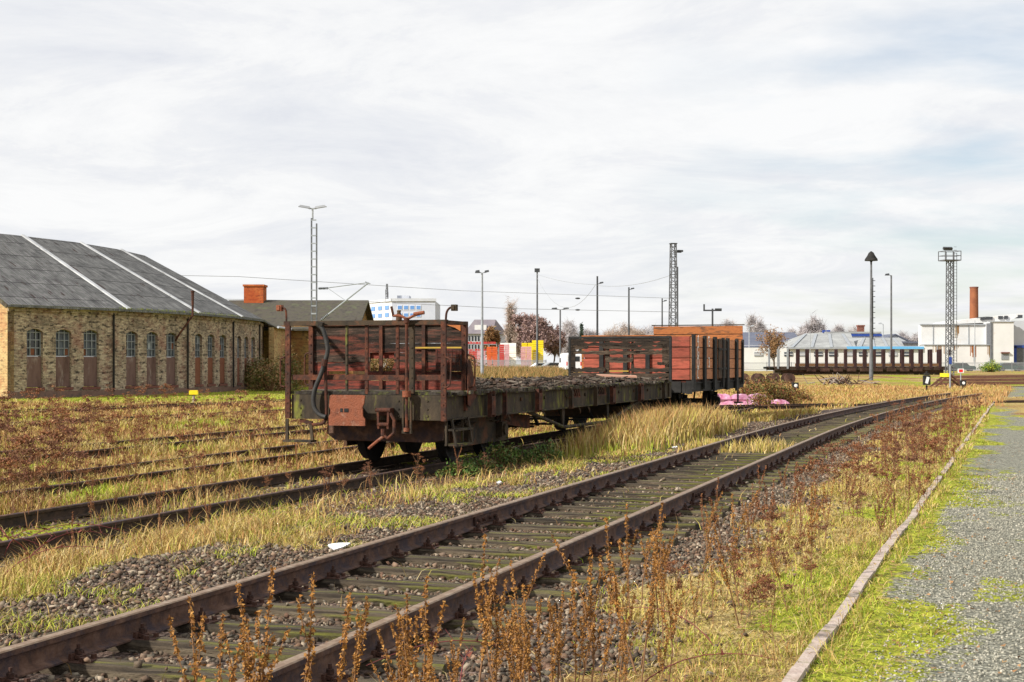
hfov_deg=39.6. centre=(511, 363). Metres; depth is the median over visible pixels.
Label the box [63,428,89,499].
dried umbel weed
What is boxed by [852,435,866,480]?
dried umbel weed
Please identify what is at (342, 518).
edge straw
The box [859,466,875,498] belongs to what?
dried umbel weed
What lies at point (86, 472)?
dried umbel weed
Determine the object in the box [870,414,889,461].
dried umbel weed
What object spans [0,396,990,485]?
rusty undergrowth
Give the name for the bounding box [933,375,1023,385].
rail stack
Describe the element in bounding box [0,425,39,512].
dried umbel weed
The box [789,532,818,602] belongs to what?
dried umbel weed
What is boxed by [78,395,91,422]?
dried umbel weed
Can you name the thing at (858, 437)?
dried umbel weed
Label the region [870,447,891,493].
dried umbel weed
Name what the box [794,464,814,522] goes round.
dried umbel weed
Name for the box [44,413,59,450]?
dried umbel weed
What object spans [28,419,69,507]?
dried umbel weed
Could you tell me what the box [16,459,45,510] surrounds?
dried umbel weed
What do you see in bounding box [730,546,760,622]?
dried umbel weed
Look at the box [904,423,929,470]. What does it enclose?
dried umbel weed
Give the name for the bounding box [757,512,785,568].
dried umbel weed
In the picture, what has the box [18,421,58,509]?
dried umbel weed
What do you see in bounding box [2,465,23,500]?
dried umbel weed
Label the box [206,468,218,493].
dried umbel weed
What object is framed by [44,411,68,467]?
dried umbel weed
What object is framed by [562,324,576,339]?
bare tree
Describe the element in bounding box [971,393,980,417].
dried umbel weed
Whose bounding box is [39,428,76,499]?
dried umbel weed
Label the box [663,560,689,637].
dried umbel weed
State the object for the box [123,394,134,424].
dried umbel weed
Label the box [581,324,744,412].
open wagon
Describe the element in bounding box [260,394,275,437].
dried umbel weed
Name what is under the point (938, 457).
dried umbel weed
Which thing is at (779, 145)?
sky
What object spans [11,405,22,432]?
dried umbel weed
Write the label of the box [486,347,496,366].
crate stack
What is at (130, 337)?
window
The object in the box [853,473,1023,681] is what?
path gravel
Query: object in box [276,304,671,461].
flat wagon
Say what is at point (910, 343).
flat annex
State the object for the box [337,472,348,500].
dried umbel weed
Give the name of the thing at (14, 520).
railway track
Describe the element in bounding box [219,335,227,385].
window
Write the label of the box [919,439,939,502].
dried umbel weed
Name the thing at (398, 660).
dried weed
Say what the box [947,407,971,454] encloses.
dried umbel weed
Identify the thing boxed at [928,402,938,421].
dried umbel weed
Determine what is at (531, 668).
red bramble cane
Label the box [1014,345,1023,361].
door
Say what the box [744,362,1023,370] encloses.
wire fence
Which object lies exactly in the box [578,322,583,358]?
conifer
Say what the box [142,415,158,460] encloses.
dried umbel weed
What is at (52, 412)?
dried umbel weed
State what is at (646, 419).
tall grass seed
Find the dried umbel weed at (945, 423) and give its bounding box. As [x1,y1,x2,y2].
[940,419,956,448]
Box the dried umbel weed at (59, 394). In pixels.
[51,385,67,408]
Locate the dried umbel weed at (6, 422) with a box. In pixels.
[0,406,10,434]
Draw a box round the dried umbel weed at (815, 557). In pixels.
[802,544,818,593]
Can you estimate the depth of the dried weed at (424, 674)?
5.78 m
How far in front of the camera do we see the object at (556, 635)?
6.76 m
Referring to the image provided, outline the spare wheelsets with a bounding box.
[744,373,794,383]
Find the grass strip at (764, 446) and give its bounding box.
[718,432,795,453]
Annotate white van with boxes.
[559,353,581,369]
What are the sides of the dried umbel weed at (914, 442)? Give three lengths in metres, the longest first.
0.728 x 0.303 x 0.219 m
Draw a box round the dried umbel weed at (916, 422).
[901,415,928,470]
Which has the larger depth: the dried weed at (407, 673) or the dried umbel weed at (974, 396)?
the dried umbel weed at (974, 396)
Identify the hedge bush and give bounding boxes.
[371,358,393,370]
[371,359,388,370]
[372,358,394,370]
[468,353,490,367]
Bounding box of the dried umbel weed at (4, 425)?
[0,412,20,491]
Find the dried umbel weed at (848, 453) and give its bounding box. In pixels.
[831,437,857,503]
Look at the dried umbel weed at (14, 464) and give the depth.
16.74 m
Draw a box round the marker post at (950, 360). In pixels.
[949,356,951,388]
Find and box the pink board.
[596,374,636,377]
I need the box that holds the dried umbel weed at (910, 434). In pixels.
[897,427,925,495]
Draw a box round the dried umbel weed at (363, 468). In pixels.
[362,462,374,496]
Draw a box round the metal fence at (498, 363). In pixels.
[479,360,545,366]
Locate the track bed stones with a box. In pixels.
[0,435,624,563]
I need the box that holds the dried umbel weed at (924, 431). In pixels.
[920,422,930,460]
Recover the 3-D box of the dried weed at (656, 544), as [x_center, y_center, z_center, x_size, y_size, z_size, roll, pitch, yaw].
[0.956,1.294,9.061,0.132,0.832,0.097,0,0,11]
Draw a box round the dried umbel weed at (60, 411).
[53,407,75,465]
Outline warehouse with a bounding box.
[744,333,924,370]
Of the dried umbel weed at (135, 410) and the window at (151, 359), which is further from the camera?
the window at (151, 359)
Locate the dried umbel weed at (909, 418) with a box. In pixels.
[903,405,919,439]
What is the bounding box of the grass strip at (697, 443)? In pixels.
[677,435,724,451]
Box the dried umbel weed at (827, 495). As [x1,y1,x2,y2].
[816,494,831,532]
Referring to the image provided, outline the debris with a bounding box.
[393,374,668,389]
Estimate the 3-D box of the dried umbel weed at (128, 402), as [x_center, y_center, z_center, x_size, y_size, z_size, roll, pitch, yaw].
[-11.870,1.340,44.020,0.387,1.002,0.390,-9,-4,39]
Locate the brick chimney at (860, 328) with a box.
[856,325,864,331]
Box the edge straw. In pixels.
[0,438,722,646]
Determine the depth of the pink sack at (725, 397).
58.89 m
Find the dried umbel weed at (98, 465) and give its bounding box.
[88,456,108,499]
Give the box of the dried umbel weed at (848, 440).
[839,438,865,497]
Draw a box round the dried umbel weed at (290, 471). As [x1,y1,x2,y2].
[284,462,295,485]
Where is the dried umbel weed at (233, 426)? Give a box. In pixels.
[224,413,240,447]
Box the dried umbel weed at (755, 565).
[735,548,768,643]
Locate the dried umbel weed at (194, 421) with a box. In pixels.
[186,417,199,446]
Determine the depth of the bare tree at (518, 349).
257.11 m
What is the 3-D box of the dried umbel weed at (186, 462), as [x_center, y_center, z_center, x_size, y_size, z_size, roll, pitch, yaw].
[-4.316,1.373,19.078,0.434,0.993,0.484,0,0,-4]
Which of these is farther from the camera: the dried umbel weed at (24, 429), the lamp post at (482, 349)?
the lamp post at (482, 349)
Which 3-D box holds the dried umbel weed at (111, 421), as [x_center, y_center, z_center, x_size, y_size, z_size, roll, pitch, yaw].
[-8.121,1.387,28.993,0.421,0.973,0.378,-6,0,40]
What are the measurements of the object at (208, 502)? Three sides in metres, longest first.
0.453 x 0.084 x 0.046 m
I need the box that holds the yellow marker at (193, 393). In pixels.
[189,390,198,401]
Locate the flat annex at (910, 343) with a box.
[902,341,917,345]
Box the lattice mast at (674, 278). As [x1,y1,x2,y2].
[668,243,682,324]
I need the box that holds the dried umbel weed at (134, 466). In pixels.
[123,456,139,494]
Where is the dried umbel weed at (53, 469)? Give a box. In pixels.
[39,428,72,505]
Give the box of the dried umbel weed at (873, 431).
[864,420,877,456]
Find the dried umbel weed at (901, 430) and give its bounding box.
[892,422,908,466]
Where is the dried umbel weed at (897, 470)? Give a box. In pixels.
[888,451,901,493]
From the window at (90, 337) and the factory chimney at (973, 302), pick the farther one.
the factory chimney at (973, 302)
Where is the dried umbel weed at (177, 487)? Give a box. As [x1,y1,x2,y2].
[172,484,181,506]
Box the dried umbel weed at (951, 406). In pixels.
[946,404,961,440]
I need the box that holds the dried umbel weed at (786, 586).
[761,547,796,634]
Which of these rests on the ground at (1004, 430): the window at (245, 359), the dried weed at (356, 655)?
the dried weed at (356, 655)
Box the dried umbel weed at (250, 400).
[233,390,254,425]
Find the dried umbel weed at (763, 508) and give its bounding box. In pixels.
[755,502,787,570]
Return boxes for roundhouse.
[0,234,269,398]
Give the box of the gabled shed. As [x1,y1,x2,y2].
[881,334,909,340]
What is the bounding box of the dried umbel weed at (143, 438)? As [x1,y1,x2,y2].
[133,421,150,454]
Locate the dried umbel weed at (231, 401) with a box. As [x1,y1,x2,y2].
[219,388,245,450]
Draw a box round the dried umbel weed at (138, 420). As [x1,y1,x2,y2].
[133,414,144,449]
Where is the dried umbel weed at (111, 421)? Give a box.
[100,410,120,446]
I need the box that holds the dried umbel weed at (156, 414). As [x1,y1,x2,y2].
[150,410,169,458]
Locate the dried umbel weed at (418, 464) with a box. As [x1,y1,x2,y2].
[411,453,425,484]
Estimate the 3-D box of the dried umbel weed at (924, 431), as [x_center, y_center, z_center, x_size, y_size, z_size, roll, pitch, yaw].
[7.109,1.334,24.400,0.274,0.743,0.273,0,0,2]
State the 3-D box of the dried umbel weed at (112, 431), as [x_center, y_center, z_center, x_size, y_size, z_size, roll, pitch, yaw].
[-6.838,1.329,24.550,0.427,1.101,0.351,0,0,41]
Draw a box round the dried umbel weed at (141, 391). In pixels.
[135,384,150,411]
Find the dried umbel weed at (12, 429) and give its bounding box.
[2,426,39,512]
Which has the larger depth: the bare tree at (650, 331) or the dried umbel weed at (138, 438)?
the bare tree at (650, 331)
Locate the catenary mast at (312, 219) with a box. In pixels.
[298,205,370,334]
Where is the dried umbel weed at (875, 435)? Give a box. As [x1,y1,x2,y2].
[869,434,878,465]
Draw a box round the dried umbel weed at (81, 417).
[70,403,90,450]
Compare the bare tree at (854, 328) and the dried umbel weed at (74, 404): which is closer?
the dried umbel weed at (74, 404)
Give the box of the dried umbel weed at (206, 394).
[197,389,209,425]
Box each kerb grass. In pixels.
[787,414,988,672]
[788,416,989,672]
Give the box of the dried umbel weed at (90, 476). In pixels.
[81,468,98,488]
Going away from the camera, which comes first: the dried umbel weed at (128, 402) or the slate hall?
the dried umbel weed at (128, 402)
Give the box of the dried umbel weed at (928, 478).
[909,470,934,532]
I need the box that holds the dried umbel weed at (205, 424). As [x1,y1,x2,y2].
[200,412,221,452]
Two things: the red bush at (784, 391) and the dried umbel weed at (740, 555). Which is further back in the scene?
the red bush at (784, 391)
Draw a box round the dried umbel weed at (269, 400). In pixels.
[257,394,274,436]
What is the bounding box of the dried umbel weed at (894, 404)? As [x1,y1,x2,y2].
[886,400,902,431]
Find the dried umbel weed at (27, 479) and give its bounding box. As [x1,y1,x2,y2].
[2,443,37,510]
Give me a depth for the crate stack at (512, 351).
224.01 m
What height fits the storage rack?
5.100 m
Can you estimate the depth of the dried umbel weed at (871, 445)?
22.23 m
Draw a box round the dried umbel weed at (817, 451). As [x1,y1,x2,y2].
[813,443,833,493]
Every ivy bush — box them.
[242,358,303,390]
[243,349,276,389]
[260,344,308,389]
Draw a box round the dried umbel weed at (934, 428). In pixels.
[917,418,938,470]
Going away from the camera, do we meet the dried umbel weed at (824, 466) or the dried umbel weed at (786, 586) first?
the dried umbel weed at (786, 586)
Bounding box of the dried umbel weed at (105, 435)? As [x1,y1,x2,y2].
[94,413,120,461]
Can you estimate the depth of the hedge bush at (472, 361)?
177.96 m
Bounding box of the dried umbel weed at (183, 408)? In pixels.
[180,389,191,418]
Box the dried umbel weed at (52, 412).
[38,401,67,451]
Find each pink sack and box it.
[718,394,731,401]
[720,400,736,404]
[731,394,750,401]
[737,400,752,404]
[771,399,789,403]
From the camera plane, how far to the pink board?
35.60 m
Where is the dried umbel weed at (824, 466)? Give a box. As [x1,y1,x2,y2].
[805,455,830,519]
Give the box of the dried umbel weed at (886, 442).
[876,427,897,483]
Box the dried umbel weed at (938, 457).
[929,438,948,478]
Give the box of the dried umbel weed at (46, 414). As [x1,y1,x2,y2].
[41,397,60,435]
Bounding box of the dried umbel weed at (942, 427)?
[926,412,951,468]
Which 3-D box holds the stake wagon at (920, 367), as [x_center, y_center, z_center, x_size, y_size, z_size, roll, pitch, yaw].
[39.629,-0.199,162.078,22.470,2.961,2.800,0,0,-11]
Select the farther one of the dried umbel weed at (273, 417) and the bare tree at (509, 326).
the bare tree at (509, 326)
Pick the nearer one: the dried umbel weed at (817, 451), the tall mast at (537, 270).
the dried umbel weed at (817, 451)
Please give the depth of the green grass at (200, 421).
19.12 m
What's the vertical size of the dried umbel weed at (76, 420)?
1.348 m
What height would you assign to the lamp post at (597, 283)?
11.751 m
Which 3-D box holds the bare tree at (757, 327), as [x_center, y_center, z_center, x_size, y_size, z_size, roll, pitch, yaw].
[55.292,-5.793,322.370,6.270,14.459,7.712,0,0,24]
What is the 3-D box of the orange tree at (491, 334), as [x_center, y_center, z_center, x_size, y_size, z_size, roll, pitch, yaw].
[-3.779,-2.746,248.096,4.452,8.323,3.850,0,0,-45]
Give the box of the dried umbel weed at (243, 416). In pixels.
[240,403,255,429]
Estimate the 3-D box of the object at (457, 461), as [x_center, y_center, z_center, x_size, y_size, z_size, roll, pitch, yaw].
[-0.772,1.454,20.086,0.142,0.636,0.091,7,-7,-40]
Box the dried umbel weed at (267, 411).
[249,395,271,456]
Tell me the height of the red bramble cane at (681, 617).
0.246 m
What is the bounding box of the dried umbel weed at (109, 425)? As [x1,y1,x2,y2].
[102,417,114,433]
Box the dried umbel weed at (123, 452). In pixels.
[116,446,128,485]
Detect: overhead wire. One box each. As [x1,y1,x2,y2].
[182,275,673,298]
[233,299,659,311]
[537,278,594,307]
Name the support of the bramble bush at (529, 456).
on the ground at (1004, 430)
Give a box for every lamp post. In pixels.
[475,270,488,373]
[552,307,568,357]
[596,276,602,334]
[628,287,633,334]
[661,298,666,324]
[885,273,891,349]
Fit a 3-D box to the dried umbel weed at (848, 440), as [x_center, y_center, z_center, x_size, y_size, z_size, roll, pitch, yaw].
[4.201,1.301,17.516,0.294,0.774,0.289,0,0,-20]
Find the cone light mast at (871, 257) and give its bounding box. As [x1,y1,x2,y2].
[865,251,877,379]
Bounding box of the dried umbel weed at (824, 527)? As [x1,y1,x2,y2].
[806,498,833,557]
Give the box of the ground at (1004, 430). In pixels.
[0,364,1023,681]
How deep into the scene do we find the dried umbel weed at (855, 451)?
17.51 m
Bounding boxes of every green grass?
[0,385,1022,681]
[552,424,732,459]
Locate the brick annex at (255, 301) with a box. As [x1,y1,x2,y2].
[229,284,373,385]
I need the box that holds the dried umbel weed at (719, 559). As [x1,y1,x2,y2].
[715,538,740,609]
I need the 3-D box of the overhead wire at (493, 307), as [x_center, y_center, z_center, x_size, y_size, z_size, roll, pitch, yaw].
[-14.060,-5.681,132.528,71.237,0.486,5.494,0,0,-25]
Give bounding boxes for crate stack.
[469,351,484,364]
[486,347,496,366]
[499,344,508,366]
[500,343,515,363]
[521,347,530,365]
[522,343,532,359]
[532,340,542,362]
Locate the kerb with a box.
[782,401,994,681]
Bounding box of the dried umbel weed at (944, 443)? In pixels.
[929,433,949,491]
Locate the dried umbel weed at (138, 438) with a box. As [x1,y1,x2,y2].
[128,422,144,455]
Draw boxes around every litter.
[111,451,644,537]
[328,543,349,549]
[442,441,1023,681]
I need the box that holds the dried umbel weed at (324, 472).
[318,458,334,503]
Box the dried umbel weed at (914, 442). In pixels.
[907,435,928,482]
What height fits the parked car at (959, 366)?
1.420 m
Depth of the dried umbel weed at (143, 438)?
26.73 m
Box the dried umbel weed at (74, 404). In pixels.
[65,403,81,439]
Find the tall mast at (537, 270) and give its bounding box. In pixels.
[535,268,539,365]
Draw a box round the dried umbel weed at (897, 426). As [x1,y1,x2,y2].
[888,409,904,435]
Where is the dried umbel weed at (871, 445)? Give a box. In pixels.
[866,442,877,461]
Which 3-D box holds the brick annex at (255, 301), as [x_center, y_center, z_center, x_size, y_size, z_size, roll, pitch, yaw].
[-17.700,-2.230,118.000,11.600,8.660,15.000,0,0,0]
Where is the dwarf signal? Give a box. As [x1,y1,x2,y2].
[923,371,930,389]
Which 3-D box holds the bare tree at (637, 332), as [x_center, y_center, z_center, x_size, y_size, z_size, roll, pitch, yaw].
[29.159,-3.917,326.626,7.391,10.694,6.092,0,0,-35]
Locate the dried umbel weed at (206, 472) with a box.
[195,461,207,499]
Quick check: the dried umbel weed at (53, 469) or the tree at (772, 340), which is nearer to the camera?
the dried umbel weed at (53, 469)
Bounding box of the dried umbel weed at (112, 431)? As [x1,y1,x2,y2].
[104,409,129,463]
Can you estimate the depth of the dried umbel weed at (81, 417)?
28.54 m
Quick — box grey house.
[468,320,505,359]
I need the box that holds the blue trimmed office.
[818,330,881,340]
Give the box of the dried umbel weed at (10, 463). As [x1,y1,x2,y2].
[0,434,47,528]
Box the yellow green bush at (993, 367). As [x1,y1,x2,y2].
[975,359,1001,371]
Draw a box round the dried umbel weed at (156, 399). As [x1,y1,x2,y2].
[151,392,161,422]
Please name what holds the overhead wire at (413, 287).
attached to the lattice mast at (674, 278)
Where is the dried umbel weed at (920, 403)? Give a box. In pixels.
[915,399,924,418]
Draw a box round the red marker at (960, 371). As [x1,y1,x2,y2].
[958,369,963,379]
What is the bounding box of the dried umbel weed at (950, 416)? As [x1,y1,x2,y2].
[940,411,955,433]
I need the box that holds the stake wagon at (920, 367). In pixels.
[763,349,954,374]
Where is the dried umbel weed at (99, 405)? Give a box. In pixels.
[85,398,103,441]
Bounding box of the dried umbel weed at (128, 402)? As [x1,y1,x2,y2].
[122,392,135,417]
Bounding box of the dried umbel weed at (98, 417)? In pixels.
[89,415,101,448]
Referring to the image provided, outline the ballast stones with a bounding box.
[0,411,941,681]
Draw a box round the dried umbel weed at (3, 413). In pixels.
[0,400,9,441]
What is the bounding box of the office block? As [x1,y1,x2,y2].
[369,284,439,365]
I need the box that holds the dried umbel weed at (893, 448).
[883,445,903,485]
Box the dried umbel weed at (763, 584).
[742,577,767,647]
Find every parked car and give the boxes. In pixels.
[541,362,558,366]
[951,363,975,370]
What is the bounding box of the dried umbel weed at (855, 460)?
[838,454,867,524]
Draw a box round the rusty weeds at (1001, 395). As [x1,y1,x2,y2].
[688,382,1012,409]
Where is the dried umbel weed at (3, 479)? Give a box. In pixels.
[0,470,10,491]
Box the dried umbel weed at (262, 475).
[260,470,272,490]
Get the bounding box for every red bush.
[729,375,760,394]
[741,374,784,400]
[745,392,777,405]
[749,380,805,403]
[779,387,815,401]
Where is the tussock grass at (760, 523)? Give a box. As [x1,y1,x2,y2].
[0,451,957,609]
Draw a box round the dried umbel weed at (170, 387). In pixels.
[159,383,173,420]
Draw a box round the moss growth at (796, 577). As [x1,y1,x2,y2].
[0,423,996,681]
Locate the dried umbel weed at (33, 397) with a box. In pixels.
[19,388,43,445]
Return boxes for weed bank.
[454,365,790,384]
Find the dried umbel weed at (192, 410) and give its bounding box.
[180,398,197,441]
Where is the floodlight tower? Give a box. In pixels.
[938,247,960,375]
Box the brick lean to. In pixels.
[260,321,291,386]
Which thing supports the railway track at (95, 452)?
on the ground at (1004, 430)
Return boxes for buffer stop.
[928,373,959,386]
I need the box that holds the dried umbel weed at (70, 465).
[63,458,83,497]
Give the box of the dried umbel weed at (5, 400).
[0,392,18,449]
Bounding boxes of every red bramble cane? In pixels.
[0,527,31,560]
[0,530,49,553]
[3,524,52,558]
[5,540,116,574]
[24,525,111,563]
[32,519,126,535]
[366,629,535,672]
[460,644,476,681]
[603,602,713,645]
[645,643,780,681]
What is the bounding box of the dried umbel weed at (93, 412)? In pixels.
[85,398,109,442]
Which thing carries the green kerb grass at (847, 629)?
on the ground at (1004, 430)
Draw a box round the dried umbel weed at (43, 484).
[26,444,53,524]
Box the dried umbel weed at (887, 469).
[879,463,903,521]
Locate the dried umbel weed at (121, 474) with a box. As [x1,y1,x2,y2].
[116,455,131,494]
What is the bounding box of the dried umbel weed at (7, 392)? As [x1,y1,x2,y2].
[0,391,12,433]
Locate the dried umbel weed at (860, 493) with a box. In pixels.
[848,491,872,538]
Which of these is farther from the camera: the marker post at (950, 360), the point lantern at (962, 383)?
the marker post at (950, 360)
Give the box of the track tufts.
[12,454,811,652]
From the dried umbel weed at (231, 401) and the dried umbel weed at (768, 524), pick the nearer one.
the dried umbel weed at (768, 524)
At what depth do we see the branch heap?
111.77 m
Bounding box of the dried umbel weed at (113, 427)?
[108,407,121,458]
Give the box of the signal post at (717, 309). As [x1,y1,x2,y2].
[703,304,721,390]
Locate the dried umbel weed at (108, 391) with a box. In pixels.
[105,383,118,420]
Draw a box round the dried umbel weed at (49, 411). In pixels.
[42,404,59,423]
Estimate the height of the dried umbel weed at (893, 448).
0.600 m
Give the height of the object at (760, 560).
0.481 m
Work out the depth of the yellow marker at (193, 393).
65.90 m
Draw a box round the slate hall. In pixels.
[743,332,796,347]
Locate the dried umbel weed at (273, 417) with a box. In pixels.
[269,410,278,434]
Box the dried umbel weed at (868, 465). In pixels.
[854,440,874,487]
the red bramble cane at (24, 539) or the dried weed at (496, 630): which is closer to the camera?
the dried weed at (496, 630)
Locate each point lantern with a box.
[792,382,798,391]
[960,380,965,388]
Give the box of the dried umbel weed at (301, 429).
[290,413,306,452]
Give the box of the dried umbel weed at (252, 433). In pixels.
[244,417,260,451]
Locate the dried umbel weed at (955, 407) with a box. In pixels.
[952,406,965,434]
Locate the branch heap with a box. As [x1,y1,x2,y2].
[803,372,878,384]
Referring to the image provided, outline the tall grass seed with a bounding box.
[550,397,743,455]
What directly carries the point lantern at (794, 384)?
on the ground at (1004, 430)
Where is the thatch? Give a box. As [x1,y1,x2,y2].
[0,421,1003,681]
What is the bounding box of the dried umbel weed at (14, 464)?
[5,440,27,510]
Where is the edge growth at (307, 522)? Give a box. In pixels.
[0,438,724,634]
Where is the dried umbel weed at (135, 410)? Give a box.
[132,402,140,421]
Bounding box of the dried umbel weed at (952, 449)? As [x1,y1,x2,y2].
[945,443,958,470]
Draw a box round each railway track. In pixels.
[0,392,698,464]
[0,393,992,681]
[0,399,291,413]
[0,403,699,500]
[0,403,753,558]
[10,409,291,427]
[519,400,1023,413]
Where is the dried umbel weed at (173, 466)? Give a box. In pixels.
[160,460,175,501]
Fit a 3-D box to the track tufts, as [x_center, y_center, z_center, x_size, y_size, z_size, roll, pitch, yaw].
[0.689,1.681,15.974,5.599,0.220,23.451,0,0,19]
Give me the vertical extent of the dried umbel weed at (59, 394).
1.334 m
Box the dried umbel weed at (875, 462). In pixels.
[867,449,885,490]
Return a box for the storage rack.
[468,341,496,350]
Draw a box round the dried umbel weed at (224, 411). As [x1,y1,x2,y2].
[218,400,228,425]
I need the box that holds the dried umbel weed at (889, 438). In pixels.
[879,433,892,458]
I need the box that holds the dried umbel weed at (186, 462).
[176,431,205,492]
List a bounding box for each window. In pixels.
[25,329,44,390]
[54,330,73,389]
[82,330,100,389]
[125,332,138,388]
[146,332,159,387]
[165,333,178,387]
[194,334,203,386]
[207,335,215,385]
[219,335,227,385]
[237,338,242,384]
[244,338,246,384]
[251,339,252,365]
[403,305,408,309]
[754,352,762,355]
[1001,352,1009,359]
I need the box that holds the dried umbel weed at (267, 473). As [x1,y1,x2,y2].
[263,461,273,491]
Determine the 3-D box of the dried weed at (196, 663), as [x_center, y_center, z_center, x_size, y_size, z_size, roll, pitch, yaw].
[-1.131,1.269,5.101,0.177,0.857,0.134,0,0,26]
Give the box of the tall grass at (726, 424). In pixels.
[531,403,749,459]
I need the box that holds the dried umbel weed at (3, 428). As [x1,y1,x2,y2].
[0,413,8,430]
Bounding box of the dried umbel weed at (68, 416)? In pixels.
[55,399,76,446]
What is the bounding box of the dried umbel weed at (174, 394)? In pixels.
[162,388,177,420]
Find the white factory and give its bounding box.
[918,313,1023,368]
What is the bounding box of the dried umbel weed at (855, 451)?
[851,446,870,496]
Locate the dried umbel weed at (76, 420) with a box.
[53,405,94,494]
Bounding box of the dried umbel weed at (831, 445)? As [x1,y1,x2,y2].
[815,443,849,515]
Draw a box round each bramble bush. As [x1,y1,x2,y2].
[424,459,484,477]
[449,453,513,474]
[477,437,523,467]
[502,442,548,464]
[524,438,570,461]
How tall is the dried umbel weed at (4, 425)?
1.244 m
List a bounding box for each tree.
[479,326,500,357]
[502,323,521,357]
[503,295,519,342]
[508,309,557,350]
[544,323,567,362]
[545,329,577,357]
[561,317,578,336]
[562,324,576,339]
[583,328,598,334]
[603,323,633,334]
[617,321,634,334]
[630,326,651,334]
[642,324,655,334]
[722,316,735,325]
[743,309,770,331]
[755,325,790,372]
[784,324,799,335]
[796,322,809,334]
[801,311,828,333]
[828,324,845,331]
[844,324,856,331]
[897,330,911,340]
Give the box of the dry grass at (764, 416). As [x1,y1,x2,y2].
[0,384,1023,681]
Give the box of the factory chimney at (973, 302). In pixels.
[969,287,978,318]
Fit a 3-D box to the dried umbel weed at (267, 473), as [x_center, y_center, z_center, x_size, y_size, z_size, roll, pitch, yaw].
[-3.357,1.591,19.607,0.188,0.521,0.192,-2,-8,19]
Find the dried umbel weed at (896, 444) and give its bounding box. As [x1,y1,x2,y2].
[887,440,902,483]
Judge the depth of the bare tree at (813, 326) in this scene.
306.28 m
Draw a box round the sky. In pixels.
[0,0,1023,363]
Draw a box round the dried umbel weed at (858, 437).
[854,431,866,449]
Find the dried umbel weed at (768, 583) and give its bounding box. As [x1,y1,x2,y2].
[747,573,776,646]
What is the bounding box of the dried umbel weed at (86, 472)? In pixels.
[81,469,94,491]

